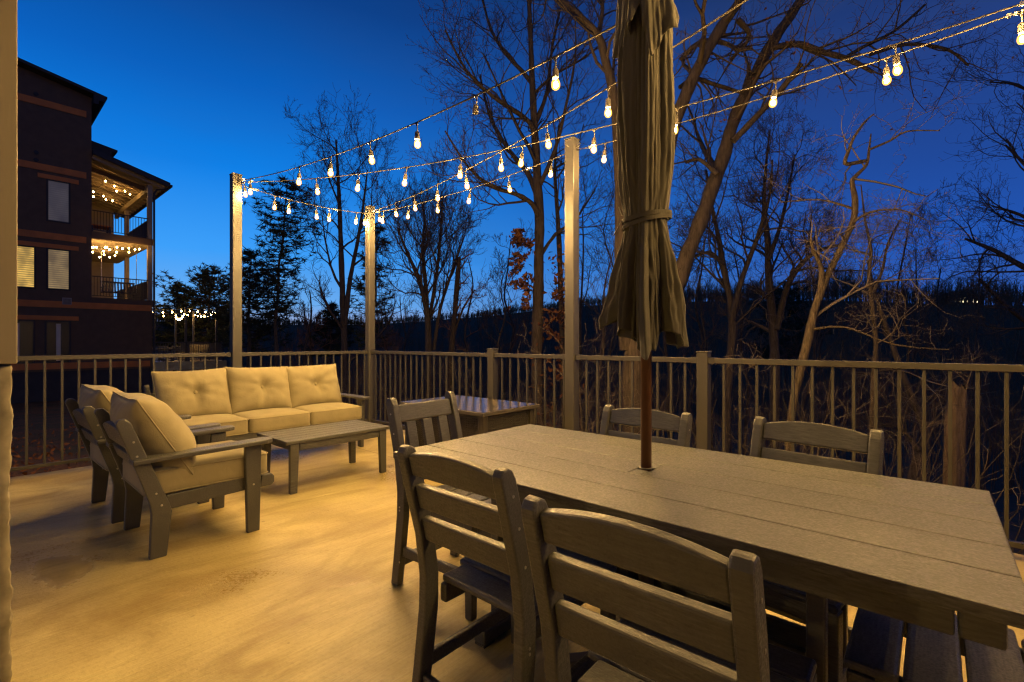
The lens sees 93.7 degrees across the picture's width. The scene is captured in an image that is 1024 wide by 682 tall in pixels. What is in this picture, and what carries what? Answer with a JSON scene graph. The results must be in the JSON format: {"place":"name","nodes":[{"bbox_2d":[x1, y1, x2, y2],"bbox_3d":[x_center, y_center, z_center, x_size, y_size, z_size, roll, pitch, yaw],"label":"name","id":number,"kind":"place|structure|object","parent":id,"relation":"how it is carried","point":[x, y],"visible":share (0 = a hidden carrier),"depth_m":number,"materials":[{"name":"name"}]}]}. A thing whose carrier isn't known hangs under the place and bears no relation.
{"place":"outdoors","nodes":[
{"label":"outdoors","id":0,"kind":"place"},
{"bbox_2d":[92,224,111,233],"bbox_3d":[-22.108,-5.820,25.745,0.900,0.740,0.900,0,0,41],"label":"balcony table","id":1,"kind":"object","parent":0,"point":[94,225],"visible":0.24,"depth_m":25.76,"materials":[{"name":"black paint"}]},
{"bbox_2d":[151,357,226,370],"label":"patio","id":2,"kind":"structure","parent":0,"point":[185,365],"depth_m":26.78,"materials":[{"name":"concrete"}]},
{"bbox_2d":[158,346,171,361],"bbox_3d":[-19.307,0.662,26.734,0.591,0.876,0.453,0,0,31],"label":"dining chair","id":3,"kind":"object","parent":2,"relation":"on","point":[164,350],"visible":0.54,"depth_m":26.79,"materials":[{"name":"wood"}]},
{"bbox_2d":[156,348,177,360],"bbox_3d":[-20.076,0.730,27.754,1.830,0.740,0.905,0,0,41],"label":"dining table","id":4,"kind":"object","parent":2,"relation":"on","point":[171,349],"visible":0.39,"depth_m":27.38,"materials":[{"name":"wood"}]},
{"bbox_2d":[174,314,176,357],"bbox_3d":[-23.512,-0.425,33.540,0.180,3.050,0.180,0,0,41],"label":"string light pole","id":5,"kind":"object","parent":2,"relation":"on","point":[175,330],"visible":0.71,"depth_m":33.53,"materials":[{"name":"brown wood"}]},
{"bbox_2d":[172,346,182,360],"bbox_3d":[-19.053,0.662,27.326,0.453,0.876,0.591,0,0,-44],"label":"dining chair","id":6,"kind":"object","parent":2,"relation":"on","point":[176,350],"visible":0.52,"depth_m":27.36,"materials":[{"name":"wood"}]},
{"bbox_2d":[185,307,186,360],"bbox_3d":[-18.286,-0.425,26.913,0.180,3.050,0.180,0,0,41],"label":"string light pole","id":7,"kind":"object","parent":2,"relation":"on","point":[185,328],"visible":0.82,"depth_m":26.86,"materials":[{"name":"brown wood"}]},
{"bbox_2d":[155,342,223,360],"bbox_3d":[-21.382,0.545,29.866,9.050,1.110,3.350,0,0,41],"label":"patio railing","id":8,"kind":"object","parent":2,"relation":"on","point":[188,344],"visible":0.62,"depth_m":27.01,"materials":[{"name":"brown wood"}]},
{"bbox_2d":[192,311,194,358],"bbox_3d":[-20.506,-0.425,30.900,0.180,3.050,0.180,0,0,41],"label":"string light pole","id":9,"kind":"object","parent":2,"relation":"on","point":[193,327],"visible":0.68,"depth_m":30.87,"materials":[{"name":"brown wood"}]},
{"bbox_2d":[155,312,191,316],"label":"string lights","id":10,"kind":"object","parent":9,"relation":"hanging from","point":[170,313],"visible":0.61,"depth_m":30.01,"materials":[{"name":"white glass"}]},
{"bbox_2d":[179,344,211,360],"bbox_3d":[-18.859,0.628,28.522,1.998,0.944,0.839,0,0,21],"label":"outdoor sofa","id":11,"kind":"object","parent":2,"relation":"on","point":[201,348],"visible":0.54,"depth_m":28.41,"materials":[{"name":"fabric"}]},
{"bbox_2d":[214,308,218,360],"bbox_3d":[-17.276,-0.425,28.062,0.180,3.050,0.180,0,0,41],"label":"string light pole","id":12,"kind":"object","parent":2,"relation":"on","point":[216,339],"visible":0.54,"depth_m":28.03,"materials":[{"name":"brown wood"}]},
{"bbox_2d":[8,429,1023,681],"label":"deck","id":13,"kind":"structure","parent":0,"point":[298,587],"depth_m":2.31,"materials":[{"name":"wood"}]},
{"bbox_2d":[0,0,16,681],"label":"porch column","id":14,"kind":"structure","parent":13,"relation":"on","point":[8,183],"depth_m":1.57,"materials":[{"name":"beige paint"}]},
{"bbox_2d":[65,384,220,523],"bbox_3d":[-2.721,0.755,3.570,0.778,0.890,0.809,0,0,40],"label":"lounge chair","id":15,"kind":"object","parent":13,"relation":"on","point":[92,398],"visible":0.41,"depth_m":3.27,"materials":[{"name":"wood"}]},
{"bbox_2d":[94,391,273,559],"bbox_3d":[-2.064,0.755,3.045,0.778,0.890,0.809,0,0,41],"label":"lounge chair","id":16,"kind":"object","parent":13,"relation":"on","point":[165,463],"visible":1,"depth_m":2.80,"materials":[{"name":"wood"}]},
{"bbox_2d":[10,350,367,471],"bbox_3d":[-3.679,0.624,4.919,0.052,1.006,4.935,0,0,41],"label":"deck railing","id":17,"kind":"object","parent":13,"relation":"on","point":[62,358],"visible":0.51,"depth_m":4.65,"materials":[{"name":"brown wood"}]},
{"bbox_2d":[229,172,243,367],"bbox_3d":[-3.160,-0.359,5.499,0.184,3.118,0.170,0,0,41],"label":"string light pole","id":18,"kind":"object","parent":13,"relation":"on","point":[236,272],"visible":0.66,"depth_m":5.46,"materials":[{"name":"beige wood"}]},
{"bbox_2d":[242,185,366,225],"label":"string lights","id":19,"kind":"object","parent":18,"relation":"hanging from","point":[274,207],"visible":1,"depth_m":6.21,"materials":[{"name":"glass"}]},
{"bbox_2d":[238,24,615,194],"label":"string lights","id":20,"kind":"object","parent":18,"relation":"hanging from","point":[555,84],"visible":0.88,"depth_m":3.11,"materials":[{"name":"glass"}]},
{"bbox_2d":[242,1,1023,196],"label":"string lights","id":21,"kind":"object","parent":18,"relation":"hanging from","point":[897,69],"visible":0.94,"depth_m":3.25,"materials":[{"name":"glass"}]},
{"bbox_2d":[143,364,369,446],"bbox_3d":[-2.569,0.728,4.999,0.839,0.944,1.998,0,0,41],"label":"outdoor sofa","id":22,"kind":"object","parent":13,"relation":"on","point":[250,403],"visible":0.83,"depth_m":4.88,"materials":[{"name":"fabric"}]},
{"bbox_2d":[257,419,389,494],"bbox_3d":[-1.656,0.990,4.274,0.585,0.420,0.950,0,0,41],"label":"coffee table","id":23,"kind":"object","parent":13,"relation":"on","point":[293,441],"visible":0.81,"depth_m":4.13,"materials":[{"name":"wood"}]},
{"bbox_2d":[365,205,374,422],"bbox_3d":[-2.009,-0.359,6.809,0.184,3.118,0.170,0,0,41],"label":"string light pole","id":24,"kind":"object","parent":13,"relation":"on","point":[370,311],"visible":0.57,"depth_m":6.77,"materials":[{"name":"beige wood"}]},
{"bbox_2d":[372,154,564,223],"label":"string lights","id":25,"kind":"object","parent":24,"relation":"hanging from","point":[550,174],"visible":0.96,"depth_m":5.44,"materials":[{"name":"glass"}]},
{"bbox_2d":[371,0,747,221],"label":"string lights","id":26,"kind":"object","parent":24,"relation":"hanging from","point":[607,114],"visible":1,"depth_m":3.43,"materials":[{"name":"glass"}]},
{"bbox_2d":[386,391,490,620],"bbox_3d":[-0.264,0.740,2.403,0.591,0.920,0.453,0,0,37],"label":"dining chair","id":27,"kind":"object","parent":13,"relation":"on","point":[408,415],"visible":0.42,"depth_m":2.38,"materials":[{"name":"wood"}]},
{"bbox_2d":[400,395,539,445],"bbox_3d":[-0.429,0.890,4.723,1.180,0.580,0.780,0,0,41],"label":"fire table","id":28,"kind":"object","parent":13,"relation":"on","point":[477,415],"visible":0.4,"depth_m":4.43,"materials":[{"name":"paint"}]},
{"bbox_2d":[397,444,616,681],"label":"dining chair","id":29,"kind":"object","parent":13,"relation":"on","point":[496,573],"visible":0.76,"depth_m":1.43,"materials":[{"name":"wood"}]},
{"bbox_2d":[564,136,580,430],"bbox_3d":[0.573,-0.359,4.542,0.184,3.118,0.170,0,0,41],"label":"string light pole","id":30,"kind":"object","parent":13,"relation":"on","point":[572,143],"visible":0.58,"depth_m":4.50,"materials":[{"name":"beige wood"}]},
{"bbox_2d":[577,8,1023,162],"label":"string lights","id":31,"kind":"object","parent":30,"relation":"hanging from","point":[886,80],"visible":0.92,"depth_m":2.97,"materials":[{"name":"glass"}]},
{"bbox_2d":[569,574,653,667],"bbox_3d":[0.487,0.988,1.744,0.546,0.425,0.546,0,0,41],"label":"umbrella base","id":32,"kind":"object","parent":13,"relation":"on","point":[575,657],"depth_m":1.72,"materials":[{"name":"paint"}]},
{"bbox_2d":[599,0,688,471],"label":"patio umbrella","id":33,"kind":"object","parent":32,"relation":"in","point":[644,306],"visible":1,"depth_m":1.67,"materials":[{"name":"brown fabric"}]},
{"bbox_2d":[600,404,691,619],"bbox_3d":[0.465,0.762,2.140,0.453,0.876,0.591,0,0,43],"label":"dining chair","id":34,"kind":"object","parent":13,"relation":"on","point":[666,421],"visible":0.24,"depth_m":2.27,"materials":[{"name":"wood"}]},
{"bbox_2d":[521,495,816,681],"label":"dining chair","id":35,"kind":"object","parent":13,"relation":"on","point":[655,634],"visible":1,"depth_m":0.89,"materials":[{"name":"wood"}]},
{"bbox_2d":[371,348,1023,548],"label":"deck railing","id":36,"kind":"object","parent":13,"relation":"on","point":[704,360],"visible":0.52,"depth_m":3.68,"materials":[{"name":"brown wood"}]},
{"bbox_2d":[393,424,1023,681],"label":"dining table","id":37,"kind":"object","parent":13,"relation":"on","point":[933,556],"visible":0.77,"depth_m":1.28,"materials":[{"name":"wood"}]},
{"bbox_2d":[750,416,884,681],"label":"dining chair","id":38,"kind":"object","parent":13,"relation":"on","point":[786,601],"visible":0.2,"depth_m":1.80,"materials":[{"name":"wood"}]},
{"bbox_2d":[843,608,1023,681],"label":"dining chair","id":39,"kind":"object","parent":13,"relation":"on","point":[873,649],"visible":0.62,"depth_m":1.17,"materials":[{"name":"wood"}]},
{"bbox_2d":[9,300,1023,554],"bbox_3d":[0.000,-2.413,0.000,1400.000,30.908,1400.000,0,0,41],"label":"ground","id":40,"kind":"structure","parent":0,"point":[53,422],"depth_m":104.33,"materials":[{"name":"brown soil"}]},
{"bbox_2d":[10,413,90,475],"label":"fallen leaves","id":41,"kind":"object","parent":40,"relation":"on","point":[31,458],"visible":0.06,"depth_m":7.94,"materials":[{"name":"brown plant"}]},
{"bbox_2d":[11,57,172,403],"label":"apartment building","id":42,"kind":"structure","parent":40,"relation":"on","point":[67,166],"depth_m":23.17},
{"bbox_2d":[17,320,34,363],"bbox_3d":[-22.451,0.030,21.687,0.039,2.040,1.290,0,0,41],"label":"window","id":43,"kind":"structure","parent":42,"relation":"in","point":[26,327],"depth_m":21.97,"materials":[{"name":"black glass"}]},
{"bbox_2d":[17,245,35,288],"bbox_3d":[-22.375,-3.425,21.773,0.039,1.950,1.120,0,0,41],"label":"window","id":44,"kind":"structure","parent":42,"relation":"in","point":[26,255],"depth_m":21.97,"materials":[{"name":"yellow glass"}]},
{"bbox_2d":[44,321,70,362],"bbox_3d":[-21.517,0.030,22.750,0.039,2.040,0.920,0,0,41],"label":"window","id":45,"kind":"structure","parent":42,"relation":"in","point":[49,326],"depth_m":22.69,"materials":[{"name":"black glass"}]},
{"bbox_2d":[46,179,70,223],"bbox_3d":[-21.503,-6.640,22.765,0.039,1.980,0.840,0,0,41],"label":"window","id":46,"kind":"structure","parent":42,"relation":"in","point":[58,193],"depth_m":22.77,"materials":[{"name":"grey glass"}]},
{"bbox_2d":[46,248,70,290],"bbox_3d":[-21.503,-3.425,22.765,0.039,1.950,0.840,0,0,41],"label":"window","id":47,"kind":"structure","parent":42,"relation":"in","point":[58,261],"depth_m":22.77,"materials":[{"name":"brown"}]},
{"bbox_2d":[93,180,130,200],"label":"string lights","id":48,"kind":"object","parent":42,"relation":"hanging from","point":[110,193],"visible":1,"depth_m":26.60,"materials":[{"name":"white glass"}]},
{"bbox_2d":[92,246,139,257],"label":"string lights","id":49,"kind":"object","parent":42,"relation":"hanging from","point":[113,249],"visible":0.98,"depth_m":24.88,"materials":[{"name":"white glass"}]},
{"bbox_2d":[101,248,137,294],"bbox_3d":[-21.227,-3.765,25.929,0.660,2.310,1.502,0,0,41],"label":"porch swing","id":50,"kind":"object","parent":42,"relation":"hanging from","point":[133,284],"visible":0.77,"depth_m":26.00,"materials":[{"name":"black paint"}]},
{"bbox_2d":[152,283,203,370],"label":"pine tree","id":51,"kind":"object","parent":40,"relation":"on","point":[158,338],"visible":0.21,"depth_m":43.42,"materials":[{"name":"green plant"}]},
{"bbox_2d":[145,262,269,369],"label":"pine tree","id":52,"kind":"object","parent":40,"relation":"on","point":[207,287],"visible":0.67,"depth_m":34.85,"materials":[{"name":"green plant"}]},
{"bbox_2d":[199,247,293,367],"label":"pine tree","id":53,"kind":"object","parent":40,"relation":"on","point":[258,333],"visible":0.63,"depth_m":26.71,"materials":[{"name":"green plant"}]},
{"bbox_2d":[242,172,324,366],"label":"pine tree","id":54,"kind":"object","parent":40,"relation":"on","point":[276,232],"visible":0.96,"depth_m":23.72,"materials":[{"name":"green plant"}]},
{"bbox_2d":[285,284,331,365],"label":"bare tree","id":55,"kind":"object","parent":40,"relation":"on","point":[310,345],"visible":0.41,"depth_m":29.68,"materials":[{"name":"brown wood"}]},
{"bbox_2d":[283,281,338,365],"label":"bare tree","id":56,"kind":"object","parent":40,"relation":"on","point":[309,322],"visible":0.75,"depth_m":25.89,"materials":[{"name":"brown plant"}]},
{"bbox_2d":[296,300,359,364],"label":"pine tree","id":57,"kind":"object","parent":40,"relation":"on","point":[332,323],"visible":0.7,"depth_m":29.77,"materials":[{"name":"green plant"}]},
{"bbox_2d":[300,347,403,424],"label":"bare shrub","id":58,"kind":"object","parent":40,"relation":"on","point":[362,383],"visible":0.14,"depth_m":15.03,"materials":[{"name":"brown wood"}]},
{"bbox_2d":[266,80,446,402],"bbox_3d":[-6.283,-3.171,19.236,6.414,14.494,5.619,0,0,-24],"label":"bare tree","id":59,"kind":"object","parent":40,"relation":"on","point":[344,301],"visible":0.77,"depth_m":19.76,"materials":[{"name":"brown plant"}]},
{"bbox_2d":[315,355,401,404],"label":"bare shrub","id":60,"kind":"object","parent":40,"relation":"on","point":[355,384],"visible":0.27,"depth_m":15.69,"materials":[{"name":"brown plant"}]},
{"bbox_2d":[345,225,398,349],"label":"pine tree","id":61,"kind":"object","parent":40,"relation":"on","point":[360,286],"visible":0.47,"depth_m":21.79,"materials":[{"name":"green plant"}]},
{"bbox_2d":[351,276,402,424],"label":"bare tree","id":62,"kind":"object","parent":40,"relation":"on","point":[387,338],"visible":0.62,"depth_m":21.77,"materials":[{"name":"brown plant"}]},
{"bbox_2d":[377,275,422,429],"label":"bare tree","id":63,"kind":"object","parent":40,"relation":"on","point":[404,344],"visible":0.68,"depth_m":27.86,"materials":[{"name":"brown plant"}]},
{"bbox_2d":[350,340,471,429],"bbox_3d":[-3.176,1.755,12.620,3.861,3.586,4.694,0,0,41],"label":"bare shrub","id":64,"kind":"object","parent":40,"relation":"on","point":[409,382],"visible":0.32,"depth_m":12.78,"materials":[{"name":"brown plant"}]},
{"bbox_2d":[355,140,496,398],"bbox_3d":[-3.193,-1.496,16.883,5.536,10.925,3.844,0,0,41],"label":"bare tree","id":65,"kind":"object","parent":40,"relation":"on","point":[428,231],"visible":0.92,"depth_m":16.65,"materials":[{"name":"brown plant"}]},
{"bbox_2d":[358,363,525,425],"bbox_3d":[-1.244,1.756,10.949,4.374,2.561,3.792,0,0,41],"label":"bare shrub","id":66,"kind":"object","parent":40,"relation":"on","point":[449,389],"visible":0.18,"depth_m":11.20,"materials":[{"name":"brown plant"}]},
{"bbox_2d":[438,245,491,390],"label":"bare tree","id":67,"kind":"object","parent":40,"relation":"on","point":[453,327],"visible":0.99,"depth_m":16.01,"materials":[{"name":"brown plant"}]},
{"bbox_2d":[441,233,506,395],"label":"bare tree","id":68,"kind":"object","parent":40,"relation":"on","point":[467,349],"visible":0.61,"depth_m":23.90,"materials":[{"name":"brown wood"}]},
{"bbox_2d":[463,218,533,396],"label":"bare tree","id":69,"kind":"object","parent":40,"relation":"on","point":[501,331],"visible":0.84,"depth_m":18.90,"materials":[{"name":"brown plant"}]},
{"bbox_2d":[403,0,617,425],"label":"oak tree","id":70,"kind":"object","parent":40,"relation":"on","point":[536,180],"visible":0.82,"depth_m":12.85,"materials":[{"name":"brown plant"}]},
{"bbox_2d":[486,231,546,399],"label":"bare tree","id":71,"kind":"object","parent":40,"relation":"on","point":[507,359],"visible":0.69,"depth_m":26.92,"materials":[{"name":"brown plant"}]},
{"bbox_2d":[449,344,600,427],"bbox_3d":[0.432,1.515,10.039,4.054,3.034,2.890,0,0,30],"label":"bare shrub","id":72,"kind":"object","parent":40,"relation":"on","point":[540,395],"visible":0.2,"depth_m":10.03,"materials":[{"name":"brown plant"}]},
{"bbox_2d":[506,94,594,428],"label":"slim tree","id":73,"kind":"object","parent":40,"relation":"on","point":[558,241],"visible":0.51,"depth_m":13.94,"materials":[{"name":"brown plant"}]},
{"bbox_2d":[543,175,612,431],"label":"bare tree","id":74,"kind":"object","parent":40,"relation":"on","point":[582,260],"visible":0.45,"depth_m":17.82,"materials":[{"name":"brown plant"}]},
{"bbox_2d":[506,315,654,433],"bbox_3d":[0.889,1.596,7.992,3.383,4.145,4.698,0,0,16],"label":"bare shrub","id":75,"kind":"object","parent":40,"relation":"on","point":[581,421],"visible":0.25,"depth_m":7.93,"materials":[{"name":"brown plant"}]},
{"bbox_2d":[553,141,617,429],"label":"bare tree","id":76,"kind":"object","parent":40,"relation":"on","point":[609,353],"visible":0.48,"depth_m":15.90,"materials":[{"name":"brown plant"}]},
{"bbox_2d":[151,262,1023,490],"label":"woods","id":77,"kind":"object","parent":40,"relation":"on","point":[663,384],"visible":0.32,"depth_m":74.16,"materials":[{"name":"black plant"}]},
{"bbox_2d":[507,360,673,433],"bbox_3d":[0.855,1.762,6.588,2.611,3.204,4.184,0,0,18],"label":"bare shrub","id":78,"kind":"object","parent":40,"relation":"on","point":[584,403],"visible":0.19,"depth_m":7.36,"materials":[{"name":"brown plant"}]},
{"bbox_2d":[579,210,618,432],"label":"bare tree","id":79,"kind":"object","parent":40,"relation":"on","point":[601,346],"visible":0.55,"depth_m":11.99,"materials":[{"name":"brown wood"}]},
{"bbox_2d":[657,205,706,437],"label":"bare tree","id":80,"kind":"object","parent":40,"relation":"on","point":[665,353],"visible":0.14,"depth_m":16.86,"materials":[{"name":"brown plant"}]},
{"bbox_2d":[676,225,723,447],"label":"bare tree","id":81,"kind":"object","parent":40,"relation":"on","point":[690,395],"visible":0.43,"depth_m":20.04,"materials":[{"name":"brown plant"}]},
{"bbox_2d":[581,371,834,456],"bbox_3d":[3.076,1.700,7.883,3.984,2.422,3.273,0,0,41],"label":"bare shrub","id":82,"kind":"object","parent":40,"relation":"on","point":[779,447],"visible":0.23,"depth_m":8.23,"materials":[{"name":"brown plant"}]},
{"bbox_2d":[686,255,755,450],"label":"bare tree","id":83,"kind":"object","parent":40,"relation":"on","point":[712,441],"visible":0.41,"depth_m":15.00,"materials":[{"name":"brown plant"}]},
{"bbox_2d":[614,89,883,452],"bbox_3d":[5.074,-0.726,11.027,5.369,8.978,3.517,0,0,41],"label":"bare tree","id":84,"kind":"object","parent":40,"relation":"on","point":[733,305],"visible":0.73,"depth_m":10.94,"materials":[{"name":"brown plant"}]},
{"bbox_2d":[698,236,830,455],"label":"bare tree","id":85,"kind":"object","parent":40,"relation":"on","point":[746,418],"visible":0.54,"depth_m":18.92,"materials":[{"name":"brown plant"}]},
{"bbox_2d":[640,322,888,455],"bbox_3d":[3.707,1.361,7.732,3.716,3.308,4.966,0,0,41],"label":"bare shrub","id":86,"kind":"object","parent":40,"relation":"on","point":[732,436],"visible":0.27,"depth_m":7.38,"materials":[{"name":"brown plant"}]},
{"bbox_2d":[579,335,970,480],"bbox_3d":[2.769,1.488,6.258,3.604,3.178,4.682,0,0,-32],"label":"bare shrub","id":87,"kind":"object","parent":40,"relation":"on","point":[751,424],"visible":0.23,"depth_m":6.29,"materials":[{"name":"brown plant"}]},
{"bbox_2d":[527,0,1023,433],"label":"forked tree","id":88,"kind":"object","parent":40,"relation":"on","point":[730,137],"visible":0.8,"depth_m":8.91,"materials":[{"name":"brown wood"}]},
{"bbox_2d":[742,279,837,420],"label":"bare tree","id":89,"kind":"object","parent":40,"relation":"on","point":[786,324],"visible":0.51,"depth_m":44.75,"materials":[{"name":"brown plant"}]},
{"bbox_2d":[700,68,906,448],"bbox_3d":[7.140,-1.111,11.864,3.528,10.571,4.902,0,0,-12],"label":"bare tree","id":90,"kind":"object","parent":40,"relation":"on","point":[773,332],"visible":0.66,"depth_m":12.12,"materials":[{"name":"brown plant"}]},
{"bbox_2d":[759,172,884,453],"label":"bare tree","id":91,"kind":"object","parent":40,"relation":"on","point":[805,395],"visible":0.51,"depth_m":15.96,"materials":[{"name":"brown wood"}]},
{"bbox_2d":[779,239,880,457],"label":"bare tree","id":92,"kind":"object","parent":40,"relation":"on","point":[825,385],"visible":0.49,"depth_m":21.01,"materials":[{"name":"brown plant"}]},
{"bbox_2d":[719,79,984,450],"bbox_3d":[4.434,-0.278,6.608,3.095,6.198,1.757,0,0,31],"label":"crooked tree","id":93,"kind":"object","parent":40,"relation":"on","point":[823,282],"visible":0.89,"depth_m":6.55,"materials":[{"name":"brown plant"}]},
{"bbox_2d":[730,344,1023,526],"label":"bare shrub","id":94,"kind":"object","parent":40,"relation":"on","point":[933,423],"visible":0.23,"depth_m":5.81,"materials":[{"name":"brown plant"}]},
{"bbox_2d":[766,152,1003,457],"bbox_3d":[6.490,-0.055,8.453,3.261,7.173,3.162,0,0,41],"label":"bare tree","id":95,"kind":"object","parent":40,"relation":"on","point":[871,294],"visible":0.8,"depth_m":8.54,"materials":[{"name":"brown plant"}]},
{"bbox_2d":[815,217,982,480],"bbox_3d":[7.824,0.675,9.865,2.750,6.557,1.762,0,0,41],"label":"bare tree","id":96,"kind":"object","parent":40,"relation":"on","point":[895,354],"visible":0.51,"depth_m":9.63,"materials":[{"name":"brown plant"}]},
{"bbox_2d":[832,171,975,477],"bbox_3d":[11.389,0.189,14.161,2.480,9.710,3.425,0,0,-41],"label":"bare tree","id":97,"kind":"object","parent":40,"relation":"on","point":[908,340],"visible":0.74,"depth_m":13.75,"materials":[{"name":"brown plant"}]},
{"bbox_2d":[802,403,1023,553],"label":"bare shrub","id":98,"kind":"object","parent":40,"relation":"on","point":[996,500],"visible":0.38,"depth_m":6.71,"materials":[{"name":"brown plant"}]},
{"bbox_2d":[815,339,1023,552],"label":"bare shrub","id":99,"kind":"object","parent":40,"relation":"on","point":[929,467],"visible":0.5,"depth_m":6.17,"materials":[{"name":"brown plant"}]},
{"bbox_2d":[895,239,973,413],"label":"bare tree","id":100,"kind":"object","parent":40,"relation":"on","point":[940,346],"visible":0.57,"depth_m":23.99,"materials":[{"name":"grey plant"}]},
{"bbox_2d":[894,208,997,480],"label":"bare tree","id":101,"kind":"object","parent":40,"relation":"on","point":[913,429],"visible":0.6,"depth_m":18.84,"materials":[{"name":"brown wood"}]},
{"bbox_2d":[943,381,967,486],"bbox_3d":[6.601,1.887,7.190,0.326,2.683,0.343,0,0,41],"label":"tree stump","id":102,"kind":"object","parent":40,"relation":"on","point":[960,464],"visible":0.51,"depth_m":7.07,"materials":[{"name":"brown wood"}]},
{"bbox_2d":[912,207,1023,489],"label":"bare tree","id":103,"kind":"object","parent":40,"relation":"on","point":[990,444],"visible":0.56,"depth_m":17.05,"materials":[{"name":"brown wood"}]},
{"bbox_2d":[914,23,1023,343],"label":"bare tree","id":104,"kind":"object","parent":40,"relation":"on","point":[1011,148],"visible":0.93,"depth_m":13.26,"materials":[{"name":"brown plant"}]},
{"bbox_2d":[961,244,1023,493],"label":"bare tree","id":105,"kind":"object","parent":40,"relation":"on","point":[1011,482],"visible":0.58,"depth_m":23.09,"materials":[{"name":"brown plant"}]},
{"bbox_2d":[17,0,1023,324],"label":"sky","id":106,"kind":"structure","parent":0,"point":[196,91],"materials":[{"name":"blue"}]}
]}

